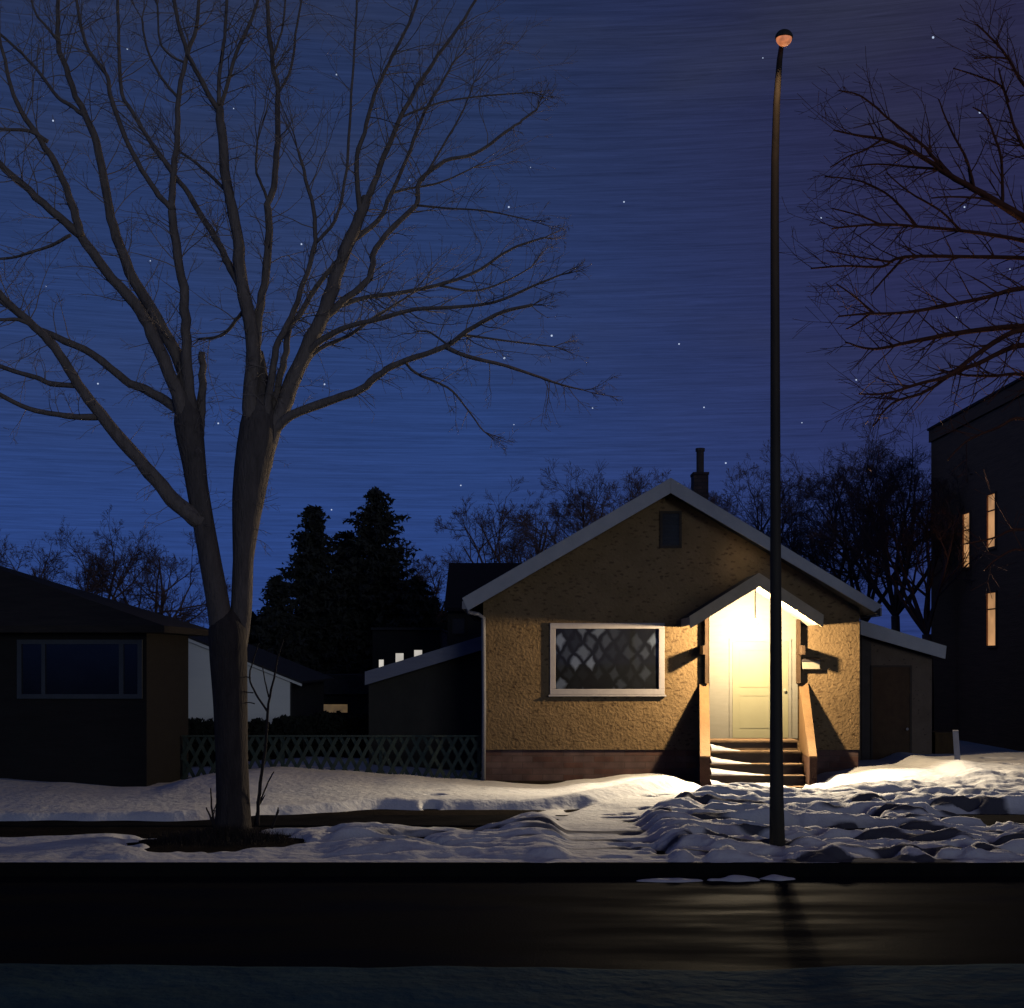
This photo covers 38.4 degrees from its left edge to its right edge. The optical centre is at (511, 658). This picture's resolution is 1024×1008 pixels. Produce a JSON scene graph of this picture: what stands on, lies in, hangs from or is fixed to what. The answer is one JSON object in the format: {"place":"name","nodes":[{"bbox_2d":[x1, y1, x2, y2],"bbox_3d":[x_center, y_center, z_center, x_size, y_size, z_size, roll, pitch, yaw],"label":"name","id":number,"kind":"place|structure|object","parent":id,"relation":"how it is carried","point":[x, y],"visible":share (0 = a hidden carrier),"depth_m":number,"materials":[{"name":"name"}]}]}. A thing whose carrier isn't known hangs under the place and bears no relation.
{"place":"outdoors","nodes":[
{"label":"outdoors","id":0,"kind":"place"},
{"bbox_2d":[0,877,1023,970],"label":"road","id":1,"kind":"structure","parent":0,"point":[579,922],"depth_m":13.96,"materials":[{"name":"black asphalt"}]},
{"bbox_2d":[0,963,1023,1007],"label":"snow bank","id":2,"kind":"structure","parent":1,"relation":"on","point":[23,985],"depth_m":9.75,"materials":[{"name":"white snow"}]},
{"bbox_2d":[637,878,702,881],"bbox_3d":[1.776,2.485,16.564,0.771,0.037,0.212,0,0,0],"label":"snow clump","id":3,"kind":"object","parent":1,"relation":"on","point":[669,880],"visible":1,"depth_m":16.51,"materials":[{"name":"white snow"}]},
{"bbox_2d":[707,875,759,881],"bbox_3d":[2.500,2.472,16.619,0.607,0.065,0.248,0,0,0],"label":"snow clump","id":4,"kind":"object","parent":1,"relation":"on","point":[735,878],"visible":1,"depth_m":16.56,"materials":[{"name":"white snow"}]},
{"bbox_2d":[759,874,794,880],"bbox_3d":[3.011,2.478,16.711,0.383,0.052,0.253,0,0,30],"label":"snow clump","id":5,"kind":"object","parent":1,"relation":"on","point":[773,877],"visible":1,"depth_m":16.65,"materials":[{"name":"white snow"}]},
{"bbox_2d":[0,740,1023,862],"bbox_3d":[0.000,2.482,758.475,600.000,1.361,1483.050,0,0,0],"label":"snow field","id":6,"kind":"structure","parent":0,"point":[897,805],"depth_m":21.60,"materials":[{"name":"white snow"}]},
{"bbox_2d":[292,530,365,669],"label":"spruce","id":7,"kind":"object","parent":6,"relation":"on","point":[343,544],"visible":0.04,"depth_m":62.72,"materials":[{"name":"green plant"}]},
{"bbox_2d":[248,609,447,644],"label":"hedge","id":8,"kind":"object","parent":6,"relation":"on","point":[254,616],"visible":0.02,"depth_m":64.79,"materials":[{"name":"green plant"}]},
{"bbox_2d":[393,541,453,623],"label":"bare tree","id":9,"kind":"object","parent":6,"relation":"on","point":[437,589],"visible":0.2,"depth_m":61.63,"materials":[{"name":"brown plant"}]},
{"bbox_2d":[365,448,946,787],"bbox_3d":[2.923,-1.067,32.900,11.986,7.235,12.000,0,0,0],"label":"bungalow","id":10,"kind":"object","parent":6,"relation":"on","point":[630,637],"visible":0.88,"depth_m":28.75,"materials":[{"name":"paint"}]},
{"bbox_2d":[548,623,665,696],"bbox_3d":[1.856,0.017,28.704,2.298,1.435,0.089,0,0,0],"label":"window","id":11,"kind":"structure","parent":10,"relation":"in","point":[587,659],"depth_m":28.73,"materials":[{"name":"white glass"}]},
{"bbox_2d":[710,744,763,785],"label":"step snow","id":12,"kind":"structure","parent":10,"relation":"on","point":[715,760],"depth_m":27.56,"materials":[{"name":"white snow"}]},
{"bbox_2d":[753,589,757,622],"bbox_3d":[4.543,-1.025,27.500,0.100,0.730,0.097,0,0,0],"label":"porch lamp","id":13,"kind":"object","parent":10,"relation":"hanging from","point":[755,620],"visible":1,"depth_m":27.49,"materials":[{"name":"beige"}]},
{"bbox_2d":[729,638,791,737],"bbox_3d":[4.844,0.577,28.684,1.213,1.949,0.069,0,0,0],"label":"door","id":14,"kind":"structure","parent":10,"relation":"in","point":[751,656],"depth_m":28.71,"materials":[{"name":"paint"}]},
{"bbox_2d":[801,657,820,668],"bbox_3d":[5.812,0.081,28.669,0.370,0.238,0.158,0,0,0],"label":"mailbox","id":15,"kind":"object","parent":10,"relation":"attached to","point":[810,662],"visible":1,"depth_m":28.61,"materials":[{"name":"metal"}]},
{"bbox_2d":[779,0,1023,599],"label":"bare tree","id":16,"kind":"object","parent":6,"relation":"on","point":[939,166],"visible":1,"depth_m":22.79,"materials":[{"name":"red plant"}]},
{"bbox_2d":[953,730,960,759],"bbox_3d":[8.360,1.780,27.650,0.214,0.896,0.120,0,0,0],"label":"post","id":17,"kind":"object","parent":6,"relation":"on","point":[956,745],"visible":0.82,"depth_m":27.60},
{"bbox_2d":[0,781,1023,853],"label":"verge","id":18,"kind":"structure","parent":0,"point":[153,844],"depth_m":20.46,"materials":[{"name":"soil"}]},
{"bbox_2d":[0,505,168,599],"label":"bare tree","id":19,"kind":"object","parent":18,"relation":"on","point":[92,574],"visible":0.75,"depth_m":39.52,"materials":[{"name":"brown plant"}]},
{"bbox_2d":[60,529,231,626],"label":"bare tree","id":20,"kind":"object","parent":18,"relation":"on","point":[184,613],"visible":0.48,"depth_m":45.66,"materials":[{"name":"brown plant"}]},
{"bbox_2d":[128,821,306,851],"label":"dead grass","id":21,"kind":"structure","parent":18,"relation":"on","point":[215,834],"depth_m":19.32,"materials":[{"name":"brown plant"}]},
{"bbox_2d":[206,807,214,827],"bbox_3d":[-4.040,2.164,19.800,0.158,0.336,0.041,0,0,0],"label":"shoot","id":22,"kind":"object","parent":21,"relation":"on","point":[210,816],"visible":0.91,"depth_m":19.79,"materials":[{"name":"brown plant"}]},
{"bbox_2d":[244,640,283,825],"bbox_3d":[-3.377,0.995,19.900,0.585,2.511,0.059,0,0,0],"label":"sapling","id":23,"kind":"object","parent":21,"relation":"on","point":[269,694],"visible":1,"depth_m":19.89,"materials":[{"name":"brown plant"}]},
{"bbox_2d":[254,771,273,826],"bbox_3d":[-3.387,1.913,20.100,0.287,0.759,0.040,0,0,0],"label":"sapling","id":24,"kind":"object","parent":21,"relation":"on","point":[262,798],"visible":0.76,"depth_m":20.09,"materials":[{"name":"brown plant"}]},
{"bbox_2d":[270,807,278,828],"bbox_3d":[-3.190,2.144,19.800,0.123,0.295,0.041,0,0,0],"label":"shoot","id":25,"kind":"object","parent":21,"relation":"on","point":[273,823],"visible":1,"depth_m":19.79,"materials":[{"name":"brown plant"}]},
{"bbox_2d":[188,714,305,766],"bbox_3d":[-5.951,1.890,32.501,2.877,1.388,1.193,0,0,0],"label":"hedge","id":26,"kind":"object","parent":18,"relation":"on","point":[285,724],"visible":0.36,"depth_m":32.09,"materials":[{"name":"green plant"}]},
{"bbox_2d":[188,636,333,723],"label":"garage","id":27,"kind":"structure","parent":18,"relation":"on","point":[298,689],"depth_m":34.50,"materials":[{"name":"grey paint"}]},
{"bbox_2d":[249,575,317,667],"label":"spruce","id":28,"kind":"object","parent":18,"relation":"on","point":[277,620],"visible":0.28,"depth_m":55.67,"materials":[{"name":"green plant"}]},
{"bbox_2d":[0,0,622,830],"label":"bare tree","id":29,"kind":"object","parent":18,"relation":"on","point":[268,412],"visible":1,"depth_m":19.93,"materials":[{"name":"brown plant"}]},
{"bbox_2d":[210,788,216,826],"bbox_3d":[-4.015,2.033,19.800,0.090,0.588,0.045,0,0,0],"label":"shoot","id":30,"kind":"object","parent":29,"relation":"attached to","point":[212,812],"visible":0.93,"depth_m":19.79,"materials":[{"name":"brown plant"}]},
{"bbox_2d":[258,504,371,673],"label":"spruce","id":31,"kind":"object","parent":18,"relation":"on","point":[316,595],"visible":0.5,"depth_m":57.51,"materials":[{"name":"green plant"}]},
{"bbox_2d":[290,710,368,757],"bbox_3d":[-3.933,1.865,33.501,2.372,1.426,1.394,0,0,0],"label":"hedge","id":32,"kind":"object","parent":18,"relation":"on","point":[325,722],"visible":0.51,"depth_m":32.99,"materials":[{"name":"green plant"}]},
{"bbox_2d":[181,735,481,779],"bbox_3d":[-3.554,2.025,28.995,5.943,1.049,0.130,0,0,0],"label":"lattice fence","id":33,"kind":"object","parent":18,"relation":"on","point":[280,755],"visible":0.59,"depth_m":28.95,"materials":[{"name":"paint"}]},
{"bbox_2d":[328,486,444,673],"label":"spruce","id":34,"kind":"object","parent":18,"relation":"on","point":[377,581],"visible":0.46,"depth_m":59.38,"materials":[{"name":"green plant"}]},
{"bbox_2d":[376,575,447,645],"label":"spruce","id":35,"kind":"object","parent":18,"relation":"on","point":[421,610],"visible":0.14,"depth_m":56.79,"materials":[{"name":"green plant"}]},
{"bbox_2d":[416,476,612,586],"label":"bare tree","id":36,"kind":"object","parent":18,"relation":"on","point":[522,532],"visible":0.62,"depth_m":48.15,"materials":[{"name":"brown plant"}]},
{"bbox_2d":[504,458,664,557],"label":"bare tree","id":37,"kind":"object","parent":18,"relation":"on","point":[583,504],"visible":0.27,"depth_m":49.12,"materials":[{"name":"brown plant"}]},
{"bbox_2d":[570,470,749,533],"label":"bare tree","id":38,"kind":"object","parent":18,"relation":"on","point":[654,486],"visible":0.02,"depth_m":54.04,"materials":[{"name":"brown plant"}]},
{"bbox_2d":[684,440,829,558],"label":"bare tree","id":39,"kind":"object","parent":18,"relation":"on","point":[758,508],"visible":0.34,"depth_m":48.98,"materials":[{"name":"brown plant"}]},
{"bbox_2d":[769,29,792,846],"bbox_3d":[3.248,-2.415,17.677,0.320,9.963,0.965,0,0,0],"label":"street lamp","id":40,"kind":"object","parent":18,"relation":"on","point":[783,38],"visible":0.94,"depth_m":17.94,"materials":[{"name":"metal"}]},
{"bbox_2d":[769,467,901,593],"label":"bare tree","id":41,"kind":"object","parent":18,"relation":"on","point":[804,554],"visible":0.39,"depth_m":45.73,"materials":[{"name":"brown plant"}]},
{"bbox_2d":[763,445,930,621],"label":"bare tree","id":42,"kind":"object","parent":18,"relation":"on","point":[872,595],"visible":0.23,"depth_m":47.65,"materials":[{"name":"brown plant"}]},
{"bbox_2d":[781,399,949,631],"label":"bare tree","id":43,"kind":"object","parent":18,"relation":"on","point":[895,607],"visible":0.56,"depth_m":43.90,"materials":[{"name":"brown plant"}]},
{"bbox_2d":[802,452,986,730],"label":"bare tree","id":44,"kind":"object","parent":18,"relation":"on","point":[921,623],"visible":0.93,"depth_m":40.86,"materials":[{"name":"brown plant"}]},
{"bbox_2d":[932,731,953,753],"bbox_3d":[9.028,2.041,31.005,0.430,1.018,0.670,0,0,0],"label":"wooden bin","id":45,"kind":"object","parent":18,"relation":"on","point":[942,742],"visible":0.43,"depth_m":30.70,"materials":[{"name":"brown wood"}]},
{"bbox_2d":[0,815,1023,826],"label":"sidewalk","id":46,"kind":"structure","parent":0,"point":[406,820],"depth_m":21.41,"materials":[{"name":"concrete"}]},
{"bbox_2d":[0,0,1023,637],"label":"sky","id":47,"kind":"structure","parent":0,"point":[668,115],"materials":[{"name":"blue"}]},
{"label":"ground","id":48,"kind":"structure","parent":0,"visible":0},
{"bbox_2d":[0,566,207,786],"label":"neighbour house","id":49,"kind":"structure","parent":48,"relation":"on","point":[94,689],"depth_m":26.30,"materials":[{"name":"brown paint"}]},
{"bbox_2d":[17,640,142,698],"bbox_3d":[-7.713,0.183,26.269,2.230,1.052,0.058,0,0,0],"label":"window","id":50,"kind":"structure","parent":49,"relation":"in","point":[46,669],"depth_m":26.28,"materials":[{"name":"glass"}]},
{"bbox_2d":[324,673,368,715],"bbox_3d":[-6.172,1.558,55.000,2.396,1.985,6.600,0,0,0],"label":"house","id":51,"kind":"structure","parent":48,"relation":"on","point":[346,693],"depth_m":51.98,"materials":[{"name":"black"}]},
{"bbox_2d":[324,702,348,713],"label":"window","id":52,"kind":"structure","parent":51,"relation":"in","point":[330,707],"depth_m":51.98,"materials":[{"name":"beige"}]},
{"bbox_2d":[371,627,447,668],"bbox_3d":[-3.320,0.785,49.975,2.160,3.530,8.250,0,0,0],"label":"apartment","id":53,"kind":"structure","parent":48,"relation":"on","point":[390,645],"depth_m":46.00,"materials":[{"name":"black"}]},
{"bbox_2d":[378,659,384,667],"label":"window","id":54,"kind":"structure","parent":53,"relation":"in","point":[381,662],"depth_m":45.97,"materials":[{"name":"beige glass"}]},
{"bbox_2d":[394,652,404,662],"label":"window","id":55,"kind":"structure","parent":53,"relation":"in","point":[398,656],"depth_m":45.97,"materials":[{"name":"beige glass"}]},
{"bbox_2d":[413,649,422,656],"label":"window","id":56,"kind":"structure","parent":53,"relation":"in","point":[416,652],"depth_m":45.97,"materials":[{"name":"beige glass"}]},
{"bbox_2d":[444,563,521,645],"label":"house","id":57,"kind":"structure","parent":48,"relation":"on","point":[464,579],"depth_m":43.31,"materials":[{"name":"grey paint"}]},
{"bbox_2d":[451,617,465,634],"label":"window","id":58,"kind":"structure","parent":57,"relation":"in","point":[458,624],"depth_m":42.27,"materials":[{"name":"black glass"}]},
{"bbox_2d":[0,862,1023,876],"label":"curb","id":59,"kind":"structure","parent":48,"relation":"on","point":[458,869],"depth_m":16.90,"materials":[{"name":"concrete"}]},
{"bbox_2d":[927,376,1023,750],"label":"apartment building","id":60,"kind":"structure","parent":48,"relation":"on","point":[978,674],"depth_m":38.69,"materials":[{"name":"black"}]},
{"bbox_2d":[962,511,970,570],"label":"window","id":61,"kind":"structure","parent":60,"relation":"in","point":[967,514],"depth_m":40.04,"materials":[{"name":"orange glass"}]},
{"bbox_2d":[986,491,996,550],"bbox_3d":[12.374,-3.556,37.978,0.049,1.474,0.707,0,0,0],"label":"window","id":62,"kind":"structure","parent":60,"relation":"in","point":[991,506],"depth_m":38.04,"materials":[{"name":"orange glass"}]},
{"bbox_2d":[986,590,997,647],"bbox_3d":[12.374,-1.013,37.966,0.049,1.473,0.782,0,0,0],"label":"window","id":63,"kind":"structure","parent":60,"relation":"in","point":[991,602],"depth_m":37.96,"materials":[{"name":"orange glass"}]}
]}

